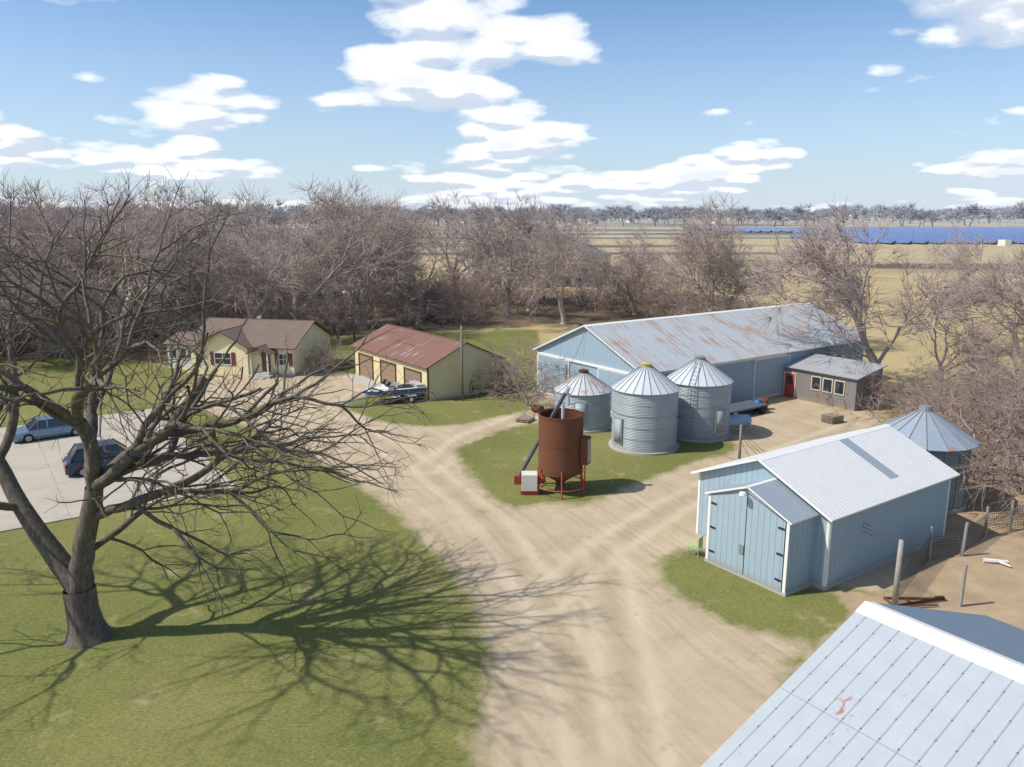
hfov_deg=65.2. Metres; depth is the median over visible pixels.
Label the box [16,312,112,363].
bush
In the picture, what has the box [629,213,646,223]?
tree
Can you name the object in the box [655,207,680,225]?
tree
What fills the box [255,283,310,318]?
bush
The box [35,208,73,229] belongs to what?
tree
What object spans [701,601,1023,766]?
barn
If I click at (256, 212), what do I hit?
tree
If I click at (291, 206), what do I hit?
tree
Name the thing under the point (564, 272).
tree
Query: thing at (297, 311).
bush
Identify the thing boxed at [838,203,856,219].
tree
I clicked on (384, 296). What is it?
bush
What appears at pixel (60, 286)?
tree
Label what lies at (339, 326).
bush
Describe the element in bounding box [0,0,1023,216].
sky
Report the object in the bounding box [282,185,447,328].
tree
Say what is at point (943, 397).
bare shrub
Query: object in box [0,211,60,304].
tree
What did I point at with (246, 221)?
tree
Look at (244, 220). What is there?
tree
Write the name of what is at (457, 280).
bush
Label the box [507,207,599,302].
tree
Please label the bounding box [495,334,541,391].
bare shrub
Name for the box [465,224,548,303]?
tree
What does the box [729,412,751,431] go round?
propane tank
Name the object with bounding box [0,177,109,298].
tree
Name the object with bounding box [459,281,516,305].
bush
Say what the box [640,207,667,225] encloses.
tree
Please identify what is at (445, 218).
tree
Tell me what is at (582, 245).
trees
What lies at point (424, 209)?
tree
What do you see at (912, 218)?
tree
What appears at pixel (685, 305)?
bush
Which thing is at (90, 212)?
tree
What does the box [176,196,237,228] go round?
tree
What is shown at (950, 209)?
tree
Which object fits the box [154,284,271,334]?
bush
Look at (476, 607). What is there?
ground
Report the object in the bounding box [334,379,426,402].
boat on trailer
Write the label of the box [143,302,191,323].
bush
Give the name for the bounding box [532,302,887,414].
barn
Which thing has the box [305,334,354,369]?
bare shrub
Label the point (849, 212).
tree
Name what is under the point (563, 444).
grain dryer
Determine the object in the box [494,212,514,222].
tree
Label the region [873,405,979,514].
bin
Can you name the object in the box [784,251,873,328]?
tree
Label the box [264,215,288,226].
tree
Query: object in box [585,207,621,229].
tree
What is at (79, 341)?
bush
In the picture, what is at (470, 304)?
bush
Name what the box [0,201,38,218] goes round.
tree
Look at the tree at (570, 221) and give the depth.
136.12 m
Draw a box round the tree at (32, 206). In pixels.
[0,176,142,329]
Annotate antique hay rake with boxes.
[470,377,507,396]
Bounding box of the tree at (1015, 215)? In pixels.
[1005,207,1023,223]
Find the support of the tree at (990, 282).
on the ground
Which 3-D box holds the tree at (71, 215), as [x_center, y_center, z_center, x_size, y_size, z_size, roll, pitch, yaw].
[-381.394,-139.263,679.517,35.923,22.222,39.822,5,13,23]
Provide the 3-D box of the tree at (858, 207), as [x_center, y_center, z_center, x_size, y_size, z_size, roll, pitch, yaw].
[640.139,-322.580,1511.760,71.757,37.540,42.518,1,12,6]
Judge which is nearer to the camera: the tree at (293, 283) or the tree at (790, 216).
the tree at (293, 283)
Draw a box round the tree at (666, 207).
[651,205,676,222]
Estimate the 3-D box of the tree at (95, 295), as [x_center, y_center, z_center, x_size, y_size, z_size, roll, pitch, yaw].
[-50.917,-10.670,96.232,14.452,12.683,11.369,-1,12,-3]
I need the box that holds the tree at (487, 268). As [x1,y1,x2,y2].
[443,210,550,302]
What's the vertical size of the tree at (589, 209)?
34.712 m
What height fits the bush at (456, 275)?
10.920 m
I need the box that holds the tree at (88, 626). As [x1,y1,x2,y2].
[0,164,448,649]
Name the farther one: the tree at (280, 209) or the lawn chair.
the tree at (280, 209)
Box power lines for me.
[320,296,897,546]
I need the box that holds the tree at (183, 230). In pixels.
[111,175,242,313]
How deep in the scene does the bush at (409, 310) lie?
107.93 m
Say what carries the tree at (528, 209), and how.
on the ground
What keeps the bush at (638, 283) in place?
on the ground
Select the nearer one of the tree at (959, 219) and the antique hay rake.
the antique hay rake
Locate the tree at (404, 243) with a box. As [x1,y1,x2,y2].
[348,216,422,295]
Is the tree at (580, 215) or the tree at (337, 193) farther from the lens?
the tree at (580, 215)
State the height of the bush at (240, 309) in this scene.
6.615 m
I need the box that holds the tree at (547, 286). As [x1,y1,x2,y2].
[494,243,589,310]
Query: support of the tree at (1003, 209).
on the ground
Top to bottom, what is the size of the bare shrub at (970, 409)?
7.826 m
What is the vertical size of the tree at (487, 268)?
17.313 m
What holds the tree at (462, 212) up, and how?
on the ground
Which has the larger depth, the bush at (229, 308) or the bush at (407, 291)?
the bush at (407, 291)
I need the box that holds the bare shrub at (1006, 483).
[952,387,1023,537]
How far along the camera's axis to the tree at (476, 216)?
983.03 m
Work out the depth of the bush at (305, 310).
100.63 m
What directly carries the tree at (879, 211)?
on the ground
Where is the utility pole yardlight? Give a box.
[342,290,355,340]
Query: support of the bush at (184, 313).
on the ground
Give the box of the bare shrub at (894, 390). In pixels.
[845,346,974,416]
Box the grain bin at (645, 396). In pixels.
[609,362,679,455]
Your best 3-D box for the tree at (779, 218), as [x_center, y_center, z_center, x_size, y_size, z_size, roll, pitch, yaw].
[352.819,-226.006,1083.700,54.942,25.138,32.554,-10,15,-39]
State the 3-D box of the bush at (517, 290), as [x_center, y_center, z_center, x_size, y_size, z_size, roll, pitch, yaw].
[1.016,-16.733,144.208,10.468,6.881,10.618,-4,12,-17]
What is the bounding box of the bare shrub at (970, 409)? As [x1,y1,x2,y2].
[897,361,1023,475]
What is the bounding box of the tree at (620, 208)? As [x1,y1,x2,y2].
[603,205,628,226]
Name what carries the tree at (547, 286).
on the ground
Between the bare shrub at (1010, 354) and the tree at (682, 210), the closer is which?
the bare shrub at (1010, 354)
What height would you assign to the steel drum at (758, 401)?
0.880 m
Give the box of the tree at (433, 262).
[369,206,466,323]
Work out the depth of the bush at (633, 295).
130.49 m
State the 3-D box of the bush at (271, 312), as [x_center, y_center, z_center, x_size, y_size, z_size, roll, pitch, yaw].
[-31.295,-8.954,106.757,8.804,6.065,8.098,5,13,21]
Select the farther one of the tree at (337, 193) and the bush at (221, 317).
the tree at (337, 193)
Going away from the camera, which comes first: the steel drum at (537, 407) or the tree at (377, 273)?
the steel drum at (537, 407)
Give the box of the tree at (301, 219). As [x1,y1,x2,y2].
[293,212,309,226]
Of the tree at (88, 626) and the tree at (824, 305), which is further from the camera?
the tree at (824, 305)
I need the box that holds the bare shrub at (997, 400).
[952,375,1023,510]
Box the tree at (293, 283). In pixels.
[175,218,334,318]
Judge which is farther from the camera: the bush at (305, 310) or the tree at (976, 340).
the bush at (305, 310)
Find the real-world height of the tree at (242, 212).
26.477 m
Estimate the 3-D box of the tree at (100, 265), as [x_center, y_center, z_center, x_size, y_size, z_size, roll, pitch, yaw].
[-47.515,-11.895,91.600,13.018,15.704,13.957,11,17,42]
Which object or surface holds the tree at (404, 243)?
on the ground
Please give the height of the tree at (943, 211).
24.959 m
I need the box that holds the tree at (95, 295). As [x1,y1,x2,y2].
[47,253,153,336]
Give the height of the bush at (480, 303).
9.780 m
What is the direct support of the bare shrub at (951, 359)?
on the ground
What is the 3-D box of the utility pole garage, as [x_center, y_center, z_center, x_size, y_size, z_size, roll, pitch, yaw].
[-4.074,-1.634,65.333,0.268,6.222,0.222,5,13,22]
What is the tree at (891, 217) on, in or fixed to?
on the ground
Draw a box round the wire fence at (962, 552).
[899,500,1023,606]
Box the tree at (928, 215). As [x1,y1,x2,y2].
[911,209,944,225]
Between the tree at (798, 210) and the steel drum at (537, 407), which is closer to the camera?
the steel drum at (537, 407)
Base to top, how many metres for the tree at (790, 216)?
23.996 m
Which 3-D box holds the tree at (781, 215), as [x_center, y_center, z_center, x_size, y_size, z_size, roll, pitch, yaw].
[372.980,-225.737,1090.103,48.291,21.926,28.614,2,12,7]
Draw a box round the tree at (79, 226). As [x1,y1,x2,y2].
[0,180,111,343]
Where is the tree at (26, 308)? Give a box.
[0,236,96,360]
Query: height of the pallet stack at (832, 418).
0.580 m
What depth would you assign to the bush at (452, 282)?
130.21 m
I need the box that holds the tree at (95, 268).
[60,229,167,335]
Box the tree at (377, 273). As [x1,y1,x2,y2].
[329,224,394,296]
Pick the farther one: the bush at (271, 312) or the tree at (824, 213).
the tree at (824, 213)
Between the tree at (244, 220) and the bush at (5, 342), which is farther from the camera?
the tree at (244, 220)
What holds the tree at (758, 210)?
on the ground
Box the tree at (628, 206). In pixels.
[622,205,641,223]
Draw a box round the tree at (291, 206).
[272,202,311,227]
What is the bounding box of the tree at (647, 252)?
[611,222,679,300]
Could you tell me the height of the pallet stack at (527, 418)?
0.280 m
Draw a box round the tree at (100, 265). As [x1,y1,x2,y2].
[23,213,148,343]
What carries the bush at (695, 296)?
on the ground
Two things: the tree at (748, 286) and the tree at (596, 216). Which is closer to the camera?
the tree at (748, 286)
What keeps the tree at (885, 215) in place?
on the ground
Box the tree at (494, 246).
[437,185,570,314]
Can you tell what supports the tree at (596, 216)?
on the ground
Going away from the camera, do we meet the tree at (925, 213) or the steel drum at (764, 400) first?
the steel drum at (764, 400)
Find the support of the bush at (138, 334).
on the ground
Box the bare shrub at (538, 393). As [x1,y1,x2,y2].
[471,352,575,411]
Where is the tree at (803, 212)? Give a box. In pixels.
[785,209,813,224]
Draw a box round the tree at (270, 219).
[254,216,278,226]
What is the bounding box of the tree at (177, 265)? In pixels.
[57,176,242,340]
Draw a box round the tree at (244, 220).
[217,214,255,228]
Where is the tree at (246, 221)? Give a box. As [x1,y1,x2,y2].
[200,174,359,317]
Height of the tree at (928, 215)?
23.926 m
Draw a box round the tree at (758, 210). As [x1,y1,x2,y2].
[739,208,761,224]
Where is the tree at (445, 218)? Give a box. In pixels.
[402,189,507,288]
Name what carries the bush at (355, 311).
on the ground
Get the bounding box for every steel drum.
[531,404,543,412]
[754,399,761,410]
[761,398,767,409]
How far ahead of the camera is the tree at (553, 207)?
814.80 m
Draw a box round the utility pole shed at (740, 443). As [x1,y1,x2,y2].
[738,425,743,458]
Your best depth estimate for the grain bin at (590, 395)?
56.26 m
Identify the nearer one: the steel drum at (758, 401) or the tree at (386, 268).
the steel drum at (758, 401)
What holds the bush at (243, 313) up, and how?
on the ground
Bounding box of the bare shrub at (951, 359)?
[898,331,1023,437]
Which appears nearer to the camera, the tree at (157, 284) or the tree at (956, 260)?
the tree at (956, 260)
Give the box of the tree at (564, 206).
[546,203,579,220]
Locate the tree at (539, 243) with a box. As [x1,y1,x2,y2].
[492,209,569,297]
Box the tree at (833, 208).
[819,204,843,222]
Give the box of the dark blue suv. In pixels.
[62,438,147,476]
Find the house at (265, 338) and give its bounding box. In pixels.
[163,316,334,379]
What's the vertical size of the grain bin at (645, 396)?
5.660 m
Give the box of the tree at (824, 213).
[810,210,842,220]
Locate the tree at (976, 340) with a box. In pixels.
[880,269,1021,390]
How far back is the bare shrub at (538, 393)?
63.24 m
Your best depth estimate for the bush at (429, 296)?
117.40 m
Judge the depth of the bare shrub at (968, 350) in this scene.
61.56 m
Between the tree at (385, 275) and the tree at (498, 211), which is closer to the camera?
the tree at (385, 275)
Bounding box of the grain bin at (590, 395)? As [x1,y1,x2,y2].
[554,369,611,433]
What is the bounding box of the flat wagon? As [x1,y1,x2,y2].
[730,400,768,414]
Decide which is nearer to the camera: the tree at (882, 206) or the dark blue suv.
the dark blue suv
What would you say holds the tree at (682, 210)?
on the ground
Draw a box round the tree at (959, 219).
[938,214,962,224]
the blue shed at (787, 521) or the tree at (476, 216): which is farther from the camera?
the tree at (476, 216)
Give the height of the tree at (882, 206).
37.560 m
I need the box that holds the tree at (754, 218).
[744,215,761,226]
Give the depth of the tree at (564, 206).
1105.51 m
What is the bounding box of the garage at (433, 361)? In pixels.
[341,323,504,402]
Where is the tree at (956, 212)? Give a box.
[939,205,979,225]
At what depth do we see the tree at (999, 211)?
1053.37 m
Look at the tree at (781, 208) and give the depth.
1335.00 m
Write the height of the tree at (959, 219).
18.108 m
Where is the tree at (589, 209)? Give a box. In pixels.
[574,206,593,212]
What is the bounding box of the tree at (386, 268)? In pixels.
[295,196,424,318]
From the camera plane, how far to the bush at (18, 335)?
95.64 m
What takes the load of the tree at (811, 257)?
on the ground
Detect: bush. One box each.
[0,313,46,343]
[0,327,24,355]
[10,296,138,364]
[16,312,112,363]
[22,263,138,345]
[24,314,124,359]
[120,307,182,350]
[136,312,216,361]
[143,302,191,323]
[145,287,235,335]
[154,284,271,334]
[175,310,239,330]
[181,286,267,329]
[189,290,256,325]
[218,296,268,318]
[245,280,351,330]
[254,300,299,319]
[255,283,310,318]
[258,303,324,326]
[267,292,334,323]
[286,287,384,335]
[312,287,366,328]
[320,290,382,328]
[339,253,457,329]
[347,274,401,306]
[357,274,428,314]
[365,265,469,325]
[366,287,412,311]
[377,277,443,304]
[382,281,467,323]
[385,274,468,320]
[422,266,472,306]
[425,284,487,326]
[429,255,483,294]
[431,273,520,319]
[437,264,484,296]
[443,272,498,312]
[458,266,516,307]
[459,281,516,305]
[487,284,521,305]
[489,282,540,300]
[493,278,556,313]
[558,276,622,308]
[587,261,656,312]
[591,288,630,313]
[609,267,662,302]
[609,269,705,310]
[620,262,683,305]
[634,269,711,317]
[648,266,743,317]
[661,256,740,313]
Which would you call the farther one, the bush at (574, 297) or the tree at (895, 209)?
the tree at (895, 209)
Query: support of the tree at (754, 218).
on the ground
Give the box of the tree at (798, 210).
[788,203,821,225]
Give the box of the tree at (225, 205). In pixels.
[194,202,240,218]
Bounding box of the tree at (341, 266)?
[301,172,425,321]
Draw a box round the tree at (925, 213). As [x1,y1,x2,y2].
[915,210,943,226]
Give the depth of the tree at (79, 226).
94.07 m
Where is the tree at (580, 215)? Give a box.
[566,211,591,227]
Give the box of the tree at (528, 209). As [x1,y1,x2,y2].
[517,204,540,217]
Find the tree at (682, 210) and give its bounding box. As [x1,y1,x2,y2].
[667,204,701,224]
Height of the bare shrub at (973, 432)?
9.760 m
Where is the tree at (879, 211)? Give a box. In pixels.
[868,206,892,223]
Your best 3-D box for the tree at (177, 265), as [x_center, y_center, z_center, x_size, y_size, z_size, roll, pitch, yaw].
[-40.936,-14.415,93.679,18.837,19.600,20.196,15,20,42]
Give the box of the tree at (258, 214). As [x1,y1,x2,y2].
[241,207,271,219]
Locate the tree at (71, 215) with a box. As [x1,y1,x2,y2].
[50,207,90,226]
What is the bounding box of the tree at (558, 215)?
[539,210,569,222]
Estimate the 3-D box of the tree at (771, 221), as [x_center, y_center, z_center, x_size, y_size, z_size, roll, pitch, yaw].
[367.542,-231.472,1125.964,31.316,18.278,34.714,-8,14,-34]
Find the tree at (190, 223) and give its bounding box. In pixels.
[80,168,263,354]
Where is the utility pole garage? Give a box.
[460,325,463,400]
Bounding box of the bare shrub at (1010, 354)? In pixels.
[914,324,1023,449]
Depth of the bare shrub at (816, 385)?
62.78 m
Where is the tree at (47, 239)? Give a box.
[0,205,120,319]
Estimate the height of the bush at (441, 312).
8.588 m
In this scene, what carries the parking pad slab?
on the ground
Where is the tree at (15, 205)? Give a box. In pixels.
[0,168,51,292]
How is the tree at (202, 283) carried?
on the ground
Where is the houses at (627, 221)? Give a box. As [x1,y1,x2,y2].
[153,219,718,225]
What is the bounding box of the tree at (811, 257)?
[742,194,991,394]
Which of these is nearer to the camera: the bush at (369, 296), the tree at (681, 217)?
the bush at (369, 296)
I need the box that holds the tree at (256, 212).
[189,188,295,311]
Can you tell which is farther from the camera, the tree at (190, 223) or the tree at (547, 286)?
the tree at (547, 286)
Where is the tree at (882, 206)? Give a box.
[859,204,886,222]
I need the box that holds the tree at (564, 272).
[484,207,611,323]
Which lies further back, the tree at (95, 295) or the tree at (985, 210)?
the tree at (985, 210)
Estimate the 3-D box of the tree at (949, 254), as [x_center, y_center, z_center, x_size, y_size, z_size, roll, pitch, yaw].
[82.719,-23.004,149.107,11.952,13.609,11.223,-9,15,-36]
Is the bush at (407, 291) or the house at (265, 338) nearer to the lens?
the house at (265, 338)
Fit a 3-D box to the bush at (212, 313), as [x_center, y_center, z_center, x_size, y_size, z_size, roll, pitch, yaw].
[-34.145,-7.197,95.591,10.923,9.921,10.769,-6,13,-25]
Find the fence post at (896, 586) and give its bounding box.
[891,539,904,604]
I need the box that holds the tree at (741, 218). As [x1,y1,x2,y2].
[735,215,747,222]
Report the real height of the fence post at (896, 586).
2.761 m
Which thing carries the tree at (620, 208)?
on the ground
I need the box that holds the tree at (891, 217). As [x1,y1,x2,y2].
[885,208,908,225]
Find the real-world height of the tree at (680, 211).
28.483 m
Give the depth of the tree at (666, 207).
1245.77 m
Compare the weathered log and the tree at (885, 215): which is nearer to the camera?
the weathered log
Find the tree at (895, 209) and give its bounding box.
[886,203,926,226]
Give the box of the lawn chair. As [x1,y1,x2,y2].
[688,535,702,556]
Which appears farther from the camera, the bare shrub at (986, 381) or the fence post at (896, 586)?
the bare shrub at (986, 381)
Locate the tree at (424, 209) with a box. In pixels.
[410,207,440,220]
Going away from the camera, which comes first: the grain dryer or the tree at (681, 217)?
the grain dryer
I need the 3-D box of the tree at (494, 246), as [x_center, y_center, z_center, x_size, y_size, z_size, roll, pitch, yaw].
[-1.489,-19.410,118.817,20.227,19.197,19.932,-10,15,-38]
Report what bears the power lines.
attached to the utility pole by the bins
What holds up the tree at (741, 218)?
on the ground
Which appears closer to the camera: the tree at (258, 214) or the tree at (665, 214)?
the tree at (258, 214)
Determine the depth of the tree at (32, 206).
96.94 m
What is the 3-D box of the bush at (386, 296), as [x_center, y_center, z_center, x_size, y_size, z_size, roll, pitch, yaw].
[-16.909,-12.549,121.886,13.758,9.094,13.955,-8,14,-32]
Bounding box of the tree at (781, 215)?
[772,210,801,225]
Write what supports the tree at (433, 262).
on the ground
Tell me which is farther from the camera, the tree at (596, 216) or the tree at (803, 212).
the tree at (803, 212)
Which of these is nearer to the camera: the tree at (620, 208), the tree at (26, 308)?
the tree at (26, 308)
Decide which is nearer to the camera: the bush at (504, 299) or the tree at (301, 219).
the bush at (504, 299)
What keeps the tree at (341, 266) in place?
on the ground
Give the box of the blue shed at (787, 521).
[691,424,959,596]
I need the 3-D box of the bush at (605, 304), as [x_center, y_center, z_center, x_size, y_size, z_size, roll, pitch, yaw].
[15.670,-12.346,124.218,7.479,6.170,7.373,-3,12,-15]
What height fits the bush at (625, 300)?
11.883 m
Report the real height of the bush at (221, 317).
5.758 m
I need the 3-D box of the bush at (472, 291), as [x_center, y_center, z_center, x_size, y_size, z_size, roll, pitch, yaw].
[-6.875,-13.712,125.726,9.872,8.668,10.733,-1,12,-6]
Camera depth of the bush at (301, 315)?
93.93 m
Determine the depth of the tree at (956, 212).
1085.36 m
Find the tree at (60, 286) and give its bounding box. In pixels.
[0,188,196,350]
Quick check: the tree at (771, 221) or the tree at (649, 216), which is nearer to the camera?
the tree at (771, 221)
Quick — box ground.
[0,217,1023,766]
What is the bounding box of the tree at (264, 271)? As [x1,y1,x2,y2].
[200,208,346,319]
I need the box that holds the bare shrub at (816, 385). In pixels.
[808,356,896,411]
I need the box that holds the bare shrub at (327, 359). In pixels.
[298,344,344,373]
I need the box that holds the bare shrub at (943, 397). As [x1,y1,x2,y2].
[897,350,1023,429]
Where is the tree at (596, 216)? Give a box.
[588,213,607,225]
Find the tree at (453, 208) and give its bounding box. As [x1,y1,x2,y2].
[418,203,456,224]
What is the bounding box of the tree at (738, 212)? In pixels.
[724,205,757,224]
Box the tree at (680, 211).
[671,207,692,224]
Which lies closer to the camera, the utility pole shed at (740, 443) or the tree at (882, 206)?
the utility pole shed at (740, 443)
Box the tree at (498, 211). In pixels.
[481,207,507,219]
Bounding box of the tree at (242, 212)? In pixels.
[227,204,258,226]
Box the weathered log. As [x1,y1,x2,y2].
[983,558,1011,566]
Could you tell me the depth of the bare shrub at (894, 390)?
61.55 m
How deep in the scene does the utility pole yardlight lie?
96.28 m
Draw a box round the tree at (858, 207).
[839,203,868,222]
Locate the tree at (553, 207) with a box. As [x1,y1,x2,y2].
[533,204,565,220]
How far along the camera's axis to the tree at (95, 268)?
94.38 m
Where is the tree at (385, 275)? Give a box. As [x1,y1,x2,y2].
[341,238,411,297]
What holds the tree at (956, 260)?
on the ground
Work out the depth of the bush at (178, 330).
84.83 m
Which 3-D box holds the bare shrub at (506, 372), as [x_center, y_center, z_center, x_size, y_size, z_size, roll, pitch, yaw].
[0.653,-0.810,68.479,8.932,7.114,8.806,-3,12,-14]
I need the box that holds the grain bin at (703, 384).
[666,355,733,442]
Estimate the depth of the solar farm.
560.70 m
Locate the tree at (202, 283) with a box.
[139,236,243,307]
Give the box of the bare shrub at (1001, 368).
[906,343,1023,472]
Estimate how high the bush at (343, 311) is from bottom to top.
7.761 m
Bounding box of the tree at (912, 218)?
[907,212,937,226]
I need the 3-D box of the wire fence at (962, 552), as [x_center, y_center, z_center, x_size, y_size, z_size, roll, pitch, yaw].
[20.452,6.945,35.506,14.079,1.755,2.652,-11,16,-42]
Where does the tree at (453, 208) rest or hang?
on the ground
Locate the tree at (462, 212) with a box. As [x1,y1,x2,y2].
[450,208,476,223]
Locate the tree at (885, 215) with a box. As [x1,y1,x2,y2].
[882,213,907,223]
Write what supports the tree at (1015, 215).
on the ground
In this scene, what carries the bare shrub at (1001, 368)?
on the ground
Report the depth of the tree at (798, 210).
1041.75 m
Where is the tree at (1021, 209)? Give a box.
[1001,200,1023,219]
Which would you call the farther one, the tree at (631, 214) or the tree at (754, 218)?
the tree at (631, 214)
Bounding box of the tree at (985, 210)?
[959,203,994,226]
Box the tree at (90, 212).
[68,206,121,223]
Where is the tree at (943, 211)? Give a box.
[936,209,957,222]
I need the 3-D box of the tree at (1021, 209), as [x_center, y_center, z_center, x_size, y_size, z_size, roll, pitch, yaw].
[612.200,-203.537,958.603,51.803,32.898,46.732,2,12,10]
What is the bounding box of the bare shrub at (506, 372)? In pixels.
[470,334,554,396]
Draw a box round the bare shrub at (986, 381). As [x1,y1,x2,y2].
[948,339,1023,456]
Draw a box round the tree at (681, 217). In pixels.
[668,213,688,224]
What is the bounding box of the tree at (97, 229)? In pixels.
[55,205,165,308]
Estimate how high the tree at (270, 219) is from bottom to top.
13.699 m
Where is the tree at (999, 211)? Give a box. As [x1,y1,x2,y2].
[995,203,1023,225]
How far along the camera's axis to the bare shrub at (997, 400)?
43.50 m
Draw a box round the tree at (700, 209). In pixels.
[695,204,727,218]
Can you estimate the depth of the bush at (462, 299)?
115.87 m
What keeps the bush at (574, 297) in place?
on the ground
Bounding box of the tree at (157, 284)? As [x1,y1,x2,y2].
[105,226,192,323]
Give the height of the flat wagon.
0.680 m
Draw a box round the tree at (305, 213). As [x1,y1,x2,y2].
[292,207,323,225]
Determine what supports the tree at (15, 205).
on the ground
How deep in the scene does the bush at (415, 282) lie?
113.13 m
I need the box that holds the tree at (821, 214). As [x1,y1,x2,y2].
[807,210,828,223]
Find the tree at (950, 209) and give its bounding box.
[942,208,962,221]
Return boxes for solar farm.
[681,227,1023,245]
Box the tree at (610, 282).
[573,230,678,315]
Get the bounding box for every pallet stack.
[516,415,534,423]
[821,412,843,424]
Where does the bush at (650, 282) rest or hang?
on the ground
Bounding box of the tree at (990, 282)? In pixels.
[938,239,1023,376]
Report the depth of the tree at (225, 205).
640.87 m
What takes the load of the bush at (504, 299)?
on the ground
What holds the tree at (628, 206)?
on the ground
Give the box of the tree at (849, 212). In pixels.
[833,210,858,223]
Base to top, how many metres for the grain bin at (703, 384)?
5.560 m
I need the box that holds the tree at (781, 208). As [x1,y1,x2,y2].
[773,205,789,223]
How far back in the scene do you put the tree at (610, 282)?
117.65 m
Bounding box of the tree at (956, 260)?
[933,232,1023,356]
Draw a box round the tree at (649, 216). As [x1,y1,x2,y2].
[645,215,660,223]
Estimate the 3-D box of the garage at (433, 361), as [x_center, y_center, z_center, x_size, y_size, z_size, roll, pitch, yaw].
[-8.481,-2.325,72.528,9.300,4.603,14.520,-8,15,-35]
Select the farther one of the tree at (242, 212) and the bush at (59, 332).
the tree at (242, 212)
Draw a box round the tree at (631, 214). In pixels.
[614,207,641,223]
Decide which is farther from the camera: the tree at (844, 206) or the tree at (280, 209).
the tree at (844, 206)
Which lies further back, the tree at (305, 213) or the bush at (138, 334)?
the tree at (305, 213)
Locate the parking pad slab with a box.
[0,409,236,531]
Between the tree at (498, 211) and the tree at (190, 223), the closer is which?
the tree at (190, 223)
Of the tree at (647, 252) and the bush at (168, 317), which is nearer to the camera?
the bush at (168, 317)
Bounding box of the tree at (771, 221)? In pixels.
[762,214,784,225]
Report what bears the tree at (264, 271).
on the ground
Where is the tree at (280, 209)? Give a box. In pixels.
[251,198,296,226]
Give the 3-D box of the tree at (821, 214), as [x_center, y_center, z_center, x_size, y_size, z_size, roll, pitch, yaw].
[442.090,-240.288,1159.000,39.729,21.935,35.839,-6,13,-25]
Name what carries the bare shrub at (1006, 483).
on the ground
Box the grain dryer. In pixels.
[514,385,590,499]
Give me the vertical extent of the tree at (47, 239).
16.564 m
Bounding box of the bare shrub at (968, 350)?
[945,331,1023,410]
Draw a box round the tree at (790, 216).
[756,208,801,226]
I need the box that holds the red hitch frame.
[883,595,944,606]
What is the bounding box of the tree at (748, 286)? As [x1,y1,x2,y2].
[694,241,786,310]
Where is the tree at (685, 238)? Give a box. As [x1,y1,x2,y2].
[649,191,760,307]
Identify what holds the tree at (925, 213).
on the ground
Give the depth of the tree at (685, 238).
113.07 m
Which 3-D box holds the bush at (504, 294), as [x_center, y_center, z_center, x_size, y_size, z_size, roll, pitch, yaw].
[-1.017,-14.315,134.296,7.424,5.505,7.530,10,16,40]
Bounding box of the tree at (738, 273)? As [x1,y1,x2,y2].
[647,197,775,311]
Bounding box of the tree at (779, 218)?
[757,208,783,225]
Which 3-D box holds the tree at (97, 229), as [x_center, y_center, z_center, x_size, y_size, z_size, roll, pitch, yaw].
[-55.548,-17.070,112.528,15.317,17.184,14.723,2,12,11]
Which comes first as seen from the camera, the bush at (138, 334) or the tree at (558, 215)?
the bush at (138, 334)
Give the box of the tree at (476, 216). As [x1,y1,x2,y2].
[465,212,493,222]
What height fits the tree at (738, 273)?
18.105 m
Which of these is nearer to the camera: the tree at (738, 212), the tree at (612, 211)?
the tree at (612, 211)
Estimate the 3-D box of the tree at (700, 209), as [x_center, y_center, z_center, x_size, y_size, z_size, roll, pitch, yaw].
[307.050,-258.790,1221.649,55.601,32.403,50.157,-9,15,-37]
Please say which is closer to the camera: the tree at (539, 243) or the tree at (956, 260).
the tree at (956, 260)
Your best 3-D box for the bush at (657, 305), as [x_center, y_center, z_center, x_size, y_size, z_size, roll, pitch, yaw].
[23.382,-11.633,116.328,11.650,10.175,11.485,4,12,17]
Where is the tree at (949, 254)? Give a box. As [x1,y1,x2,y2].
[921,225,984,286]
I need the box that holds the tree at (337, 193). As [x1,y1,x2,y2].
[296,176,414,311]
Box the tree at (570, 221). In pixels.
[527,207,607,301]
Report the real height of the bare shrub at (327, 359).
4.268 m
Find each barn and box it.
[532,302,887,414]
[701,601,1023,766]
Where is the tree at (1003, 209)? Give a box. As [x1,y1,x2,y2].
[986,207,1015,224]
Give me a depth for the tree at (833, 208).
1475.75 m
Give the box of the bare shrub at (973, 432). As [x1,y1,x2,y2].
[840,371,1023,507]
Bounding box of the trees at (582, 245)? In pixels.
[10,228,611,310]

